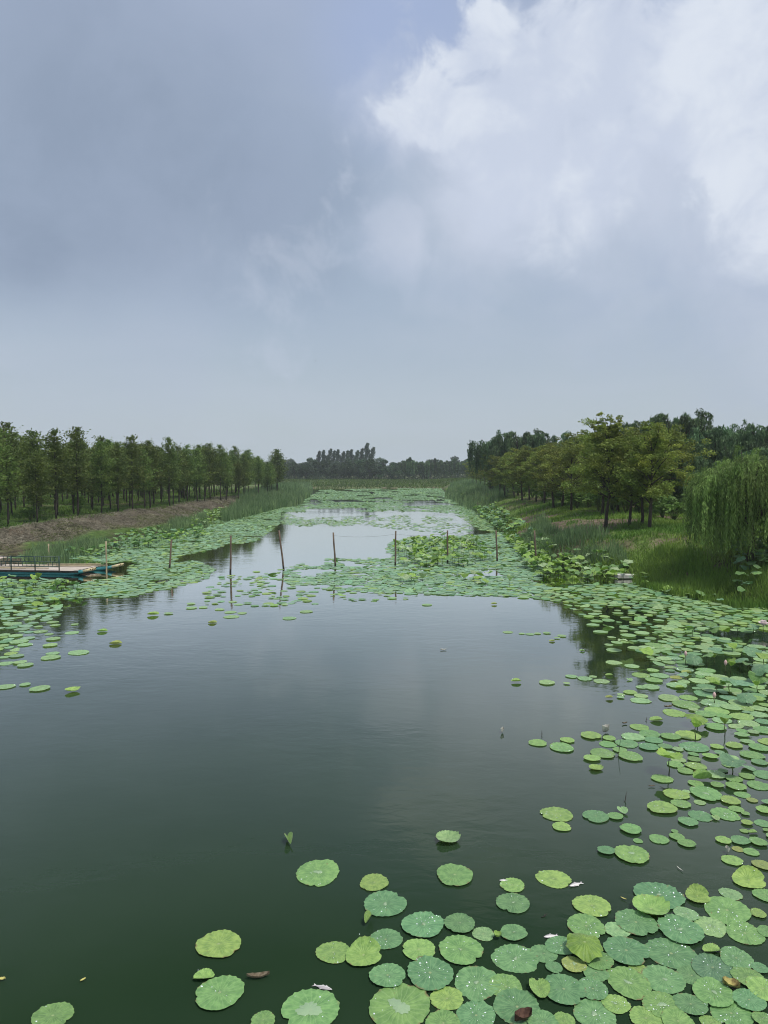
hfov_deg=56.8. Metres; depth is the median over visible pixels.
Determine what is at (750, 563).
lotus plant
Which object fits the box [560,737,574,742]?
lotus leaf
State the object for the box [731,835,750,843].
lotus leaf
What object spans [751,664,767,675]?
lotus plant
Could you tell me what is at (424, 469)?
bank tree
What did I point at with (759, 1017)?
lotus leaf
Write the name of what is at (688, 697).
lotus leaf
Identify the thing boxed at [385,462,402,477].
bank tree
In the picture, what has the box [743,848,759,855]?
lotus leaf
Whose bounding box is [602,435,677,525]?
round crowned tree
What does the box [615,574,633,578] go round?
foam slab
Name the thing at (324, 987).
dead fish
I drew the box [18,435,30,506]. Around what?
conifer tree
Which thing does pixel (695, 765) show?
lotus leaf
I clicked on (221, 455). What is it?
conifer tree
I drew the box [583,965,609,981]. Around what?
lotus leaf
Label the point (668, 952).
lotus leaf
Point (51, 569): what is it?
bamboo raft
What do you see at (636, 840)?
lotus leaf
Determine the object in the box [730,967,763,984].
lotus leaf
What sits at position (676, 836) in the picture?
lotus leaf
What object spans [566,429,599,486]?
round crowned tree
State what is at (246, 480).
conifer tree
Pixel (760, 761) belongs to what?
lotus leaf
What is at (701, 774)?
lotus leaf
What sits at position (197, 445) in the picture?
conifer tree
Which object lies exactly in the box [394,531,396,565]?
wooden post
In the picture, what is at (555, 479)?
round crowned tree
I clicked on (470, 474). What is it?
round crowned tree
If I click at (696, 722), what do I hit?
lotus plant
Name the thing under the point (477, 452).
dark willow
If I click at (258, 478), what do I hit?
conifer tree
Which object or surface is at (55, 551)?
reed bed
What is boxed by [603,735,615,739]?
lotus leaf
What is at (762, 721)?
lotus leaf
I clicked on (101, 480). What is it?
conifer tree
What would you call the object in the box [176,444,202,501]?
conifer tree
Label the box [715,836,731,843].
lotus leaf
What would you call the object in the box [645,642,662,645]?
lotus leaf
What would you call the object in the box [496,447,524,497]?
round crowned tree
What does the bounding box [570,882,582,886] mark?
dead fish
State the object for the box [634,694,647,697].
lotus leaf
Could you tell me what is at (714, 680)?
lotus plant
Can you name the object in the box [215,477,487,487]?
bank growth
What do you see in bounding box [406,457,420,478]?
bank tree
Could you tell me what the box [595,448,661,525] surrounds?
round crowned tree
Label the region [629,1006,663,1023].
lotus leaf
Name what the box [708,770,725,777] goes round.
lotus leaf
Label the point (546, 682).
lotus leaf
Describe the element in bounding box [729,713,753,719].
lotus leaf
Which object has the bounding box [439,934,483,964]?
lotus leaf
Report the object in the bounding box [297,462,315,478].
bank tree
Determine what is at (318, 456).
poplar tree
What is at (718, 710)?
lotus leaf
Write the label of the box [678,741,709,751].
lotus leaf
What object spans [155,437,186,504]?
conifer tree
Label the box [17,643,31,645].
lotus leaf
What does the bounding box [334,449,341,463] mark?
poplar tree
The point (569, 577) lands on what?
lotus plant
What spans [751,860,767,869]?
lotus leaf
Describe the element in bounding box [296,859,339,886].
lotus leaf
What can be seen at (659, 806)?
lotus leaf
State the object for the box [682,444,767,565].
weeping willow
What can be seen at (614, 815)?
lotus leaf
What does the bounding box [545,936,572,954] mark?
lotus leaf
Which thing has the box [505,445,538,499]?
round crowned tree
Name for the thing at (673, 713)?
lotus leaf
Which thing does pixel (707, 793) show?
lotus leaf
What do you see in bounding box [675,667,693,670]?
lotus leaf
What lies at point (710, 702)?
lotus leaf
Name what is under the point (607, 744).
lotus leaf
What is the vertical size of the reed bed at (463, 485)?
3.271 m
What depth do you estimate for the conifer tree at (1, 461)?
42.90 m
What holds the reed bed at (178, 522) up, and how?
on the pond water
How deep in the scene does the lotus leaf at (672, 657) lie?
17.13 m
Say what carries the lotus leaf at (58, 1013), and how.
on the pond water
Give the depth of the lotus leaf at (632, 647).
18.05 m
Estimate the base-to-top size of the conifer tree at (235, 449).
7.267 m
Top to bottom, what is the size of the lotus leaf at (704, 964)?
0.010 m
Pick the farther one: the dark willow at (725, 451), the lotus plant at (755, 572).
the dark willow at (725, 451)
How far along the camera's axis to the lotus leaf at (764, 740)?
11.86 m
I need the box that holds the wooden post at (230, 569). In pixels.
[229,535,231,572]
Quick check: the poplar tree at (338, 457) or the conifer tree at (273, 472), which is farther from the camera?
the poplar tree at (338, 457)
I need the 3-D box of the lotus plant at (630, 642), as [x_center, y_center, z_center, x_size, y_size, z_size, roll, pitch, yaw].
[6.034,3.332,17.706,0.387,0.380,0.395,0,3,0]
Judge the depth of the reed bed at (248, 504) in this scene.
92.07 m
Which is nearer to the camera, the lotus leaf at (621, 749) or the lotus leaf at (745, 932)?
the lotus leaf at (745, 932)
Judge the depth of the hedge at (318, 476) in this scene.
257.32 m
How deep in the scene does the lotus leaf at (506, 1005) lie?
6.00 m
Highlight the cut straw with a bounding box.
[0,495,237,549]
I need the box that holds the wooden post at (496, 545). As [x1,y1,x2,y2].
[495,530,497,560]
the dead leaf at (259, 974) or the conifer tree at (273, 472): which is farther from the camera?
the conifer tree at (273, 472)
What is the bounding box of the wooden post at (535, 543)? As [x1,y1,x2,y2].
[534,530,536,555]
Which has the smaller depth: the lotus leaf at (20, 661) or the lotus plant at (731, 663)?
the lotus plant at (731, 663)
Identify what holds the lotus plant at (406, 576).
on the pond water
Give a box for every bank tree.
[282,463,290,476]
[287,461,300,476]
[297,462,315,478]
[309,459,321,479]
[315,459,331,476]
[328,463,341,477]
[330,461,342,474]
[339,460,358,477]
[359,459,378,478]
[375,464,386,477]
[378,458,389,478]
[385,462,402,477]
[397,460,406,476]
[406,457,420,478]
[419,461,433,478]
[426,458,440,478]
[438,460,449,476]
[450,458,463,476]
[460,460,472,474]
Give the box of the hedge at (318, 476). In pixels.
[284,468,480,479]
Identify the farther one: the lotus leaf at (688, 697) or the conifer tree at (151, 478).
the conifer tree at (151, 478)
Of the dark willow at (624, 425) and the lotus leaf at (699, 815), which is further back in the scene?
the dark willow at (624, 425)
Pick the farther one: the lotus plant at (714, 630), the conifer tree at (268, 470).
the conifer tree at (268, 470)
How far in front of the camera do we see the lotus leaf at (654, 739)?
11.88 m
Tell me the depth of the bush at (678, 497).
46.92 m
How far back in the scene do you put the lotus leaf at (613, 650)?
17.76 m
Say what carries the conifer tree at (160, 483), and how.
on the ground at (25, 545)
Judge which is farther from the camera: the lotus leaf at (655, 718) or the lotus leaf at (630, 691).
the lotus leaf at (630, 691)
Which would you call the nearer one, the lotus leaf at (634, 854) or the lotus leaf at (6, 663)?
the lotus leaf at (634, 854)
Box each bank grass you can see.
[447,483,614,519]
[504,500,767,602]
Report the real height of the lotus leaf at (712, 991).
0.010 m
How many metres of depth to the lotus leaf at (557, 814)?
9.30 m
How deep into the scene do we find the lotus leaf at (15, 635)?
19.34 m
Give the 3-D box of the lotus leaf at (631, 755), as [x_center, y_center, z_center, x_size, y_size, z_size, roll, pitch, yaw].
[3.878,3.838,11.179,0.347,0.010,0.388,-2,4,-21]
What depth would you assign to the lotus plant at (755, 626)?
19.76 m
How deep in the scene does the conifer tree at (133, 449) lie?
60.14 m
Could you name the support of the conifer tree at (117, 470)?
on the ground at (25, 545)
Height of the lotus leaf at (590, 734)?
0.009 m
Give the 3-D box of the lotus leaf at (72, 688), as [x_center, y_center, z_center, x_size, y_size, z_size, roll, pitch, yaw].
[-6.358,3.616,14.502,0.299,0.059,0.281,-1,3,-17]
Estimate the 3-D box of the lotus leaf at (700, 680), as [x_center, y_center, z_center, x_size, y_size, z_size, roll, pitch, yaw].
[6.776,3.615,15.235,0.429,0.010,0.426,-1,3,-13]
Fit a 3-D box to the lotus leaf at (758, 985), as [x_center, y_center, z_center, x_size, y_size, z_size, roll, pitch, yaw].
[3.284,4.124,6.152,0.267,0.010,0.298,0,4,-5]
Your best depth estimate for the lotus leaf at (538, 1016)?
5.82 m
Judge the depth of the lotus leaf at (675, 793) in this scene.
9.87 m
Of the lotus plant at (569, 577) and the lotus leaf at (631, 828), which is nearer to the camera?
the lotus leaf at (631, 828)
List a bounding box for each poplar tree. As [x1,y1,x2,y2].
[315,451,320,461]
[320,450,326,476]
[326,448,332,465]
[331,450,335,462]
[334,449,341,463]
[339,451,345,462]
[343,451,349,461]
[349,449,353,459]
[353,450,359,459]
[358,448,363,459]
[363,443,370,477]
[368,447,375,459]
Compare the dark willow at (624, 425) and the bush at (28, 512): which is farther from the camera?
the dark willow at (624, 425)
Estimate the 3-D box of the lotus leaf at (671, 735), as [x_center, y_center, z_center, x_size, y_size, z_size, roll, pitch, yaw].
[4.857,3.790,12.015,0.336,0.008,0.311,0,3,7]
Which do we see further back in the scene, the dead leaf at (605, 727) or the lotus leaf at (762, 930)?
the dead leaf at (605, 727)
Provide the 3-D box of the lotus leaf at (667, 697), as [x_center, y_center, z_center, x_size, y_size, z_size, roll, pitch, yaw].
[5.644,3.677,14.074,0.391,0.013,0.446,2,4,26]
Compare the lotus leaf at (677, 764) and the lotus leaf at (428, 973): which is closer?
the lotus leaf at (428, 973)
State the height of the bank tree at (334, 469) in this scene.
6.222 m
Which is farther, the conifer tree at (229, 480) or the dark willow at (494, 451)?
the dark willow at (494, 451)
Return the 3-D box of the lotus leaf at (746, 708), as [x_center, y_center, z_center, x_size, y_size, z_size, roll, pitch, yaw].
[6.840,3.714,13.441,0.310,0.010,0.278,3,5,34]
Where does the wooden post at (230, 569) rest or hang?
in the pond water
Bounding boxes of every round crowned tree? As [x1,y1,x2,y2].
[462,462,473,478]
[467,464,478,480]
[473,466,485,483]
[479,454,497,489]
[481,455,504,489]
[491,457,518,496]
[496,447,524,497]
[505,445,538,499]
[506,453,528,499]
[515,451,543,501]
[520,444,554,502]
[529,443,570,507]
[534,437,563,497]
[538,442,591,510]
[541,448,580,505]
[555,444,578,465]
[559,432,590,481]
[560,411,662,528]
[561,426,633,513]
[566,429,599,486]
[579,429,644,511]
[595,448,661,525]
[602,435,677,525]
[615,422,694,527]
[637,421,718,492]
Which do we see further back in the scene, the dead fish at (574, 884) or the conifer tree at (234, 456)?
the conifer tree at (234, 456)
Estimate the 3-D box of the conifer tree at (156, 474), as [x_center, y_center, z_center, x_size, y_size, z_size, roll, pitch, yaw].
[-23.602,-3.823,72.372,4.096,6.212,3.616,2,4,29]
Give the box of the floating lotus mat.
[0,488,767,836]
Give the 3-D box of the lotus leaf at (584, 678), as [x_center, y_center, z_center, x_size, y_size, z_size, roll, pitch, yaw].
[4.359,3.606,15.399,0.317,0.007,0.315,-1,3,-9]
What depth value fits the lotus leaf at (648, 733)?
12.16 m
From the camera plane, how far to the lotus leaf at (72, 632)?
19.80 m
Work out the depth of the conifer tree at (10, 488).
44.68 m
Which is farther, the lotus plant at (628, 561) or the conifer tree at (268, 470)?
the conifer tree at (268, 470)
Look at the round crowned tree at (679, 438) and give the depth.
46.43 m
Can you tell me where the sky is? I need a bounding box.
[0,0,767,468]
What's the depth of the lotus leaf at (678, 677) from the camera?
15.38 m
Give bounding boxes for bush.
[19,505,40,520]
[70,494,87,512]
[513,482,527,496]
[550,491,568,501]
[563,489,587,507]
[573,492,593,507]
[584,486,606,510]
[607,492,639,512]
[645,493,675,517]
[652,494,687,519]
[672,492,686,510]
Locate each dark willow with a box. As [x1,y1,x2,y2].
[467,430,506,489]
[484,433,502,472]
[498,428,546,482]
[520,431,556,485]
[556,430,573,448]
[619,420,662,433]
[648,408,718,500]
[666,478,685,509]
[670,412,733,457]
[671,440,709,500]
[702,431,736,462]
[713,423,766,452]
[715,446,756,464]
[729,419,750,431]
[736,426,767,455]
[737,447,767,481]
[747,437,767,457]
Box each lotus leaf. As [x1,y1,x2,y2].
[0,661,12,664]
[0,684,15,688]
[3,622,21,625]
[4,652,17,654]
[9,634,22,636]
[9,639,28,643]
[12,660,26,663]
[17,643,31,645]
[17,662,33,666]
[29,685,50,690]
[31,1002,73,1023]
[33,630,47,632]
[41,655,60,659]
[43,643,57,645]
[45,652,59,654]
[46,637,59,639]
[65,631,78,633]
[65,686,79,690]
[68,650,88,654]
[109,640,121,643]
[147,611,158,614]
[193,968,214,978]
[195,929,240,957]
[196,975,244,1009]
[224,615,239,617]
[251,1010,274,1023]
[281,988,339,1023]
[283,617,295,619]
[284,832,292,843]
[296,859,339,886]
[315,941,348,963]
[346,934,381,965]
[360,873,388,890]
[364,890,406,916]
[364,910,371,922]
[369,963,404,986]
[369,983,429,1023]
[370,928,402,948]
[401,911,443,936]
[403,938,434,959]
[407,955,453,990]
[425,1009,460,1023]
[429,986,463,1009]
[436,830,460,841]
[437,863,472,885]
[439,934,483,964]
[444,913,474,932]
[455,966,500,1001]
[456,999,495,1023]
[472,927,493,940]
[488,973,521,997]
[491,944,538,972]
[493,988,539,1023]
[494,930,501,936]
[496,892,529,912]
[500,878,523,891]
[500,924,527,940]
[527,1009,558,1023]
[528,739,546,745]
[529,978,549,997]
[530,944,557,962]
[535,870,571,887]
[539,680,554,683]
[540,807,572,821]
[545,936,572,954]
[545,961,562,972]
[545,973,585,1004]
[550,742,573,751]
[552,822,570,830]
[554,1011,574,1023]
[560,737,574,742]
[562,956,586,971]
[567,913,605,937]
[572,895,610,916]
[573,999,616,1023]
[577,676,591,680]
[578,977,607,999]
[581,731,601,738]
[582,810,608,822]
[583,754,600,760]
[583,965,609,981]
[586,951,613,969]
[589,764,602,769]
[590,748,615,757]
[593,679,609,683]
[597,846,614,853]
[599,741,616,746]
[601,994,630,1013]
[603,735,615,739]
[603,936,649,964]
[604,922,630,936]
[606,648,621,651]
[606,660,621,664]
[607,812,623,818]
[607,966,651,999]
[612,747,626,751]
[614,845,649,862]
[615,739,637,747]
[615,908,658,935]
[617,806,627,813]
[619,751,642,760]
[620,823,641,833]
[621,732,644,739]
[623,690,636,693]
[624,664,638,667]
[627,646,640,648]
[628,964,644,972]
[629,724,648,729]
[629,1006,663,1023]
[630,697,651,702]
[632,672,649,677]
[632,894,669,914]
[633,838,642,842]
[633,882,685,908]
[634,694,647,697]
[639,729,660,736]
[639,743,658,749]
[641,964,686,993]
[642,684,659,688]
[642,991,679,1017]
[644,737,662,742]
[644,937,696,968]
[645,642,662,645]
[645,677,662,681]
[647,668,658,671]
[647,800,677,812]
[649,673,669,677]
[649,716,662,720]
[649,834,669,843]
[651,774,673,782]
[657,914,704,943]
[658,694,678,700]
[658,743,672,748]
[660,733,680,738]
[661,1008,694,1023]
[662,644,673,647]
[663,709,685,716]
[663,789,689,798]
[666,655,682,659]
[666,682,686,686]
[667,761,683,767]
[669,833,684,839]
[670,675,681,679]
[670,799,690,807]
[672,700,699,708]
[672,993,708,1014]
[673,906,699,920]
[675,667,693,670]
[675,730,700,739]
[677,767,692,773]
[677,838,695,846]
[677,965,702,984]
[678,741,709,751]
[678,816,698,825]
[679,695,697,700]
[684,762,706,769]
[685,883,710,902]
[688,678,709,683]
[688,780,703,785]
[688,810,712,821]
[690,786,721,800]
[691,952,732,981]
[692,976,733,1006]
[693,769,711,778]
[694,645,709,648]
[694,690,712,696]
[694,800,705,804]
[694,916,726,937]
[695,671,712,675]
[695,710,716,716]
[696,668,715,672]
[696,684,714,687]
[699,1015,721,1023]
[700,699,728,706]
[702,688,718,691]
[702,943,719,951]
[704,706,729,713]
[704,723,726,729]
[704,896,751,923]
[705,676,721,680]
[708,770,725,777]
[710,674,727,677]
[710,744,723,748]
[710,807,740,820]
[710,1001,753,1023]
[711,781,724,786]
[712,717,731,723]
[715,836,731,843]
[718,887,742,899]
[719,695,737,699]
[720,677,736,681]
[720,704,742,709]
[720,946,753,967]
[721,795,740,803]
[721,855,743,864]
[722,651,740,654]
[723,687,741,691]
[725,774,742,781]
[725,781,746,789]
[726,741,742,747]
[726,921,765,944]
[728,699,752,705]
[728,806,744,811]
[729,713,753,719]
[730,676,746,680]
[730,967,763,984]
[731,680,753,685]
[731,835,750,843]
[732,846,742,851]
[732,863,765,887]
[732,988,766,1010]
[734,791,750,797]
[738,719,759,726]
[739,629,755,632]
[739,750,765,758]
[740,706,753,710]
[741,819,752,824]
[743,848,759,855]
[746,797,757,801]
[746,976,767,1000]
[747,644,764,647]
[747,780,767,789]
[748,711,767,716]
[748,743,767,750]
[749,705,765,710]
[749,837,767,844]
[751,693,766,696]
[751,758,767,764]
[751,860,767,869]
[751,908,766,917]
[751,962,767,972]
[752,888,767,901]
[752,1011,767,1023]
[753,726,767,733]
[753,770,767,778]
[754,819,767,826]
[755,718,767,723]
[756,805,767,812]
[757,738,767,744]
[757,925,767,936]
[759,690,767,694]
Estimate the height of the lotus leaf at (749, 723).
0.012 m
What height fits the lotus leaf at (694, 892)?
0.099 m
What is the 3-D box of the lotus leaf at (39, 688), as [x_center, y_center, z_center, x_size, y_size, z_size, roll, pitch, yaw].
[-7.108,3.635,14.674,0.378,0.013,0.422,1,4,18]
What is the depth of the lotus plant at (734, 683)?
14.30 m
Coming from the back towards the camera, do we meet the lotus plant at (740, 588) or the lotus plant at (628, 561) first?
the lotus plant at (628, 561)
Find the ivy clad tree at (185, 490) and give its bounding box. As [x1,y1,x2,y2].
[175,453,191,495]
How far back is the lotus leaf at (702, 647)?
18.19 m
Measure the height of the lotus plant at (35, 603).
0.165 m
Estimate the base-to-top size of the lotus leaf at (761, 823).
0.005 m
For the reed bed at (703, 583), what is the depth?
26.82 m
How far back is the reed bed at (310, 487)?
183.17 m
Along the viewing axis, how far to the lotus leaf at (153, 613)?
22.15 m
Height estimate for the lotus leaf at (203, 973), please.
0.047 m
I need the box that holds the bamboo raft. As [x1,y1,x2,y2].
[0,556,123,574]
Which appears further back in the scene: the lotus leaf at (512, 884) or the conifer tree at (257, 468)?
the conifer tree at (257, 468)
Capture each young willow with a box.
[662,456,707,500]
[691,459,727,508]
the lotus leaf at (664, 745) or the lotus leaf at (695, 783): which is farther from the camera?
the lotus leaf at (664, 745)
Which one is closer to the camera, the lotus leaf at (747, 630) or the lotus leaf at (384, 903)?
the lotus leaf at (384, 903)
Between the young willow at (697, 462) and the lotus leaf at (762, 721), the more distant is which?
the young willow at (697, 462)
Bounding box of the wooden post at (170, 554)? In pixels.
[169,540,171,567]
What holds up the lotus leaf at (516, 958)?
on the pond water
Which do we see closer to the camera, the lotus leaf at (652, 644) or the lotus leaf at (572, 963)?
the lotus leaf at (572, 963)
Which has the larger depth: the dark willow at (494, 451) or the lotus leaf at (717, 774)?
the dark willow at (494, 451)
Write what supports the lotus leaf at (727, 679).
on the pond water
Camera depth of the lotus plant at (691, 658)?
16.31 m
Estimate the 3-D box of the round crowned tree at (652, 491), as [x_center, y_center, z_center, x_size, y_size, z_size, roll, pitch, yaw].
[13.963,-1.802,36.545,4.133,5.564,3.607,2,4,25]
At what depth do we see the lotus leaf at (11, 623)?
20.93 m
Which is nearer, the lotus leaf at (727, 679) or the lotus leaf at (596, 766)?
the lotus leaf at (596, 766)
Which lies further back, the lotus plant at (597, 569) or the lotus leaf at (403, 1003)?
the lotus plant at (597, 569)
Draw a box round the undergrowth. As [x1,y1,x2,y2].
[0,488,247,529]
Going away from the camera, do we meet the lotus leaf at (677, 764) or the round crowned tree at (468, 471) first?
the lotus leaf at (677, 764)
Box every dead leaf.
[247,971,268,977]
[514,1007,531,1021]
[602,724,609,731]
[722,976,739,987]
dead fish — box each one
[313,983,331,989]
[544,934,557,937]
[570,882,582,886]
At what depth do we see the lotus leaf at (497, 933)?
6.86 m
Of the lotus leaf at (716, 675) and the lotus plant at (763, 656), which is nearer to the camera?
the lotus leaf at (716, 675)
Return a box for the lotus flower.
[758,620,767,633]
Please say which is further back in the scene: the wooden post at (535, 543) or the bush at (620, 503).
the bush at (620, 503)
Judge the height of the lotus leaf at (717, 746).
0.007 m
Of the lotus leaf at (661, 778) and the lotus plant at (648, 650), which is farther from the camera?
the lotus plant at (648, 650)
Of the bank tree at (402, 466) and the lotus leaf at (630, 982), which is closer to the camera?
the lotus leaf at (630, 982)
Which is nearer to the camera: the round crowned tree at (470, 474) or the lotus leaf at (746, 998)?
the lotus leaf at (746, 998)
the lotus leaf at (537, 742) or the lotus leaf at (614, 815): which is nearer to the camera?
the lotus leaf at (614, 815)
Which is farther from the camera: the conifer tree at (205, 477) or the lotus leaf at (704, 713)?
the conifer tree at (205, 477)
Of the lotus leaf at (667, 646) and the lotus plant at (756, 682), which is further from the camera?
the lotus leaf at (667, 646)
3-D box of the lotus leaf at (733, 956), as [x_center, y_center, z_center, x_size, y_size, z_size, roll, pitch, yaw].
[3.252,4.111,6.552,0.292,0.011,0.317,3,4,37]
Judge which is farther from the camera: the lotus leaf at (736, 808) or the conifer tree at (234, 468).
the conifer tree at (234, 468)
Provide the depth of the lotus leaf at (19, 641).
18.70 m
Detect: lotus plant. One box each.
[26,587,32,593]
[31,601,42,605]
[32,590,43,600]
[400,574,411,579]
[419,573,426,580]
[538,563,547,577]
[565,574,576,579]
[565,933,602,962]
[575,555,584,558]
[590,567,600,571]
[618,639,633,650]
[623,559,632,566]
[639,647,653,658]
[656,747,682,774]
[684,653,702,666]
[684,714,707,724]
[691,718,701,740]
[701,652,713,663]
[703,622,716,632]
[708,627,718,633]
[709,678,725,693]
[719,627,729,635]
[719,753,746,774]
[720,680,736,694]
[720,717,729,735]
[726,643,737,650]
[728,659,735,672]
[735,571,746,586]
[735,658,748,668]
[736,556,745,570]
[737,586,745,600]
[737,692,756,703]
[743,646,761,666]
[746,561,756,569]
[748,670,767,683]
[749,623,759,632]
[750,571,761,581]
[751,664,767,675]
[752,680,759,692]
[755,652,767,664]
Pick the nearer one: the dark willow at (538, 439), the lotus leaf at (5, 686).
the lotus leaf at (5, 686)
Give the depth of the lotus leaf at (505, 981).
6.25 m
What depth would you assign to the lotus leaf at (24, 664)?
16.46 m
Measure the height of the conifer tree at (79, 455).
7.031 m
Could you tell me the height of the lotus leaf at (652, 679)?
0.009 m
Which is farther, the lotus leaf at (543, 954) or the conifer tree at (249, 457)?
the conifer tree at (249, 457)
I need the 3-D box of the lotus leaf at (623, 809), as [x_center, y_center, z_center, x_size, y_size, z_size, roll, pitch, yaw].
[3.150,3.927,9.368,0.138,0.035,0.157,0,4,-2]
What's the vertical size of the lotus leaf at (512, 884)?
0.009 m
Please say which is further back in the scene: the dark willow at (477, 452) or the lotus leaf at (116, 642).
the dark willow at (477, 452)
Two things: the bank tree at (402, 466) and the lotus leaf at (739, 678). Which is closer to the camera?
the lotus leaf at (739, 678)
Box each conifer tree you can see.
[0,421,28,519]
[0,428,18,496]
[0,431,29,509]
[0,443,17,496]
[0,446,29,525]
[1,438,24,515]
[10,427,70,517]
[15,446,49,511]
[15,452,57,521]
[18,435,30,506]
[35,427,79,518]
[42,441,73,514]
[58,426,98,515]
[61,440,93,513]
[63,434,92,492]
[80,440,118,512]
[80,448,107,510]
[92,435,111,506]
[94,439,129,509]
[105,441,135,511]
[113,434,152,508]
[125,448,137,506]
[132,449,162,507]
[135,438,173,507]
[137,444,159,505]
[149,445,165,503]
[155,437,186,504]
[156,450,166,499]
[163,445,193,502]
[163,449,186,503]
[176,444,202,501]
[183,448,209,500]
[186,443,212,497]
[192,443,225,498]
[198,456,215,500]
[207,444,233,500]
[216,452,237,499]
[219,458,237,488]
[227,450,239,492]
[230,446,242,492]
[231,460,248,498]
[234,454,256,491]
[235,449,257,490]
[253,456,266,482]
[253,458,266,491]
[261,461,275,491]
[264,463,276,483]
[266,449,290,489]
[266,461,278,489]
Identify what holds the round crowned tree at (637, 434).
on the ground at (25, 545)
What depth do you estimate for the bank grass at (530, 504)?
70.22 m
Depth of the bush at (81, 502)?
57.80 m
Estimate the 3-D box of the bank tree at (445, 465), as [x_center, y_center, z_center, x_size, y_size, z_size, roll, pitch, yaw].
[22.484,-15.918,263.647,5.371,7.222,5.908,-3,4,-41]
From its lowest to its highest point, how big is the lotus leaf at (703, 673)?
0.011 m
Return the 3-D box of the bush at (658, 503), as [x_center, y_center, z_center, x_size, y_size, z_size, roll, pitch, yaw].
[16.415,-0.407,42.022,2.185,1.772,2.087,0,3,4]
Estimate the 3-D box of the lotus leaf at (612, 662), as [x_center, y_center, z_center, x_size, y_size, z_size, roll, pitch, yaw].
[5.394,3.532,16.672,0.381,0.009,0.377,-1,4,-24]
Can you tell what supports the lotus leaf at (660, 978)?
on the pond water
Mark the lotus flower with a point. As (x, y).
(763, 622)
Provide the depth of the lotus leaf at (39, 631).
19.89 m
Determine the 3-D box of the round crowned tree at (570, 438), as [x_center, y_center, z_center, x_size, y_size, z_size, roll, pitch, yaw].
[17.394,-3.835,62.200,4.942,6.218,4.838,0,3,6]
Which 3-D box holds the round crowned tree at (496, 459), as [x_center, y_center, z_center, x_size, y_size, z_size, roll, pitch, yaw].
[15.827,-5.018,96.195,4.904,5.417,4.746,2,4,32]
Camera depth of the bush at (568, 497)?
55.54 m
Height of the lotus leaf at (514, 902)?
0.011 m
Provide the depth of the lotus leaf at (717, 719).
12.80 m
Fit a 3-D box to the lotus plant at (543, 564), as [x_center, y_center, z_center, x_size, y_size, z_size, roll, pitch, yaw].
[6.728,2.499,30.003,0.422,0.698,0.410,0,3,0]
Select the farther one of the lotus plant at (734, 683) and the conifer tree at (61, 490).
the conifer tree at (61, 490)
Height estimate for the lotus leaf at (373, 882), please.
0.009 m
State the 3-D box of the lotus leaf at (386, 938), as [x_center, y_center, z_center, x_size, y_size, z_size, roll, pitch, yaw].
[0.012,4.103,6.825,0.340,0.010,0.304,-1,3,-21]
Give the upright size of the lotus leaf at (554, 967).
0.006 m
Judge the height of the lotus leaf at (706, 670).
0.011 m
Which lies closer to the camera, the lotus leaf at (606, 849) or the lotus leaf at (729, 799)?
the lotus leaf at (606, 849)
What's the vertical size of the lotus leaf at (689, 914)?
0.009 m
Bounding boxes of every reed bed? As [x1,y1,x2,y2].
[18,532,108,563]
[158,510,209,533]
[218,480,310,521]
[288,481,312,490]
[444,478,507,511]
[517,510,631,565]
[633,539,767,609]
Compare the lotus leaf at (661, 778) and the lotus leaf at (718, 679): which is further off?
the lotus leaf at (718, 679)
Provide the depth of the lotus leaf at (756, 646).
18.15 m
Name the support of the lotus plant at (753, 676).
on the pond water
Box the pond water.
[0,488,767,1023]
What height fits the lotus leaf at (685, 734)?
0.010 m
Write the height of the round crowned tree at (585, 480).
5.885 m
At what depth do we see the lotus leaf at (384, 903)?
7.37 m
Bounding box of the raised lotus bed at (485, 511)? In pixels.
[0,502,766,599]
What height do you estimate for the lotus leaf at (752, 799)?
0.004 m
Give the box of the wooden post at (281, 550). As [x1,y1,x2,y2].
[278,530,284,568]
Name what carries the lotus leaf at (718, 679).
on the pond water
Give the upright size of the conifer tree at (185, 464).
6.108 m
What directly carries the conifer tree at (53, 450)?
on the ground at (25, 545)
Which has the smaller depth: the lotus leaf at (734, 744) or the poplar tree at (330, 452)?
the lotus leaf at (734, 744)
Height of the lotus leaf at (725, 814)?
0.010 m
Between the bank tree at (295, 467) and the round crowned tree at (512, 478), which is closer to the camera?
the round crowned tree at (512, 478)
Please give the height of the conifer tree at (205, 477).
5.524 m
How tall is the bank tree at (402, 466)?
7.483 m
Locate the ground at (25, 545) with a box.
[0,474,767,601]
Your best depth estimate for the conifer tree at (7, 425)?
48.98 m
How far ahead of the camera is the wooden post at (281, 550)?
32.51 m
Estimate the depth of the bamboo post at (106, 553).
31.86 m
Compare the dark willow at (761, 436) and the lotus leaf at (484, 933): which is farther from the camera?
the dark willow at (761, 436)
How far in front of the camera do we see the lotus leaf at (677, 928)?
6.94 m
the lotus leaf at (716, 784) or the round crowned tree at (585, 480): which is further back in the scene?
the round crowned tree at (585, 480)
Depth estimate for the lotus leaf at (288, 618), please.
21.65 m
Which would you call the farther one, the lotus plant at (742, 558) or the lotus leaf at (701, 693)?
the lotus plant at (742, 558)
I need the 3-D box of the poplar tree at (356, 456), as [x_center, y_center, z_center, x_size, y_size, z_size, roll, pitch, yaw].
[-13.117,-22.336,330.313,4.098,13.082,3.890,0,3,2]
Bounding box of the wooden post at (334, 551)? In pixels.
[333,532,335,566]
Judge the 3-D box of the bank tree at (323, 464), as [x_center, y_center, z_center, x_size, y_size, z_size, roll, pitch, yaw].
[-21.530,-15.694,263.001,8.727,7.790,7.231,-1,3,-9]
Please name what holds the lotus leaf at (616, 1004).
on the pond water
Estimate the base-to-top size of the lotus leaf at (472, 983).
0.011 m
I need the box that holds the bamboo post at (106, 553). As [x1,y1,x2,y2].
[105,541,106,570]
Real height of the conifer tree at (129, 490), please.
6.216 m
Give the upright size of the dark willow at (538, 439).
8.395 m
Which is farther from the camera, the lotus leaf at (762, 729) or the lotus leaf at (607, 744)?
the lotus leaf at (762, 729)

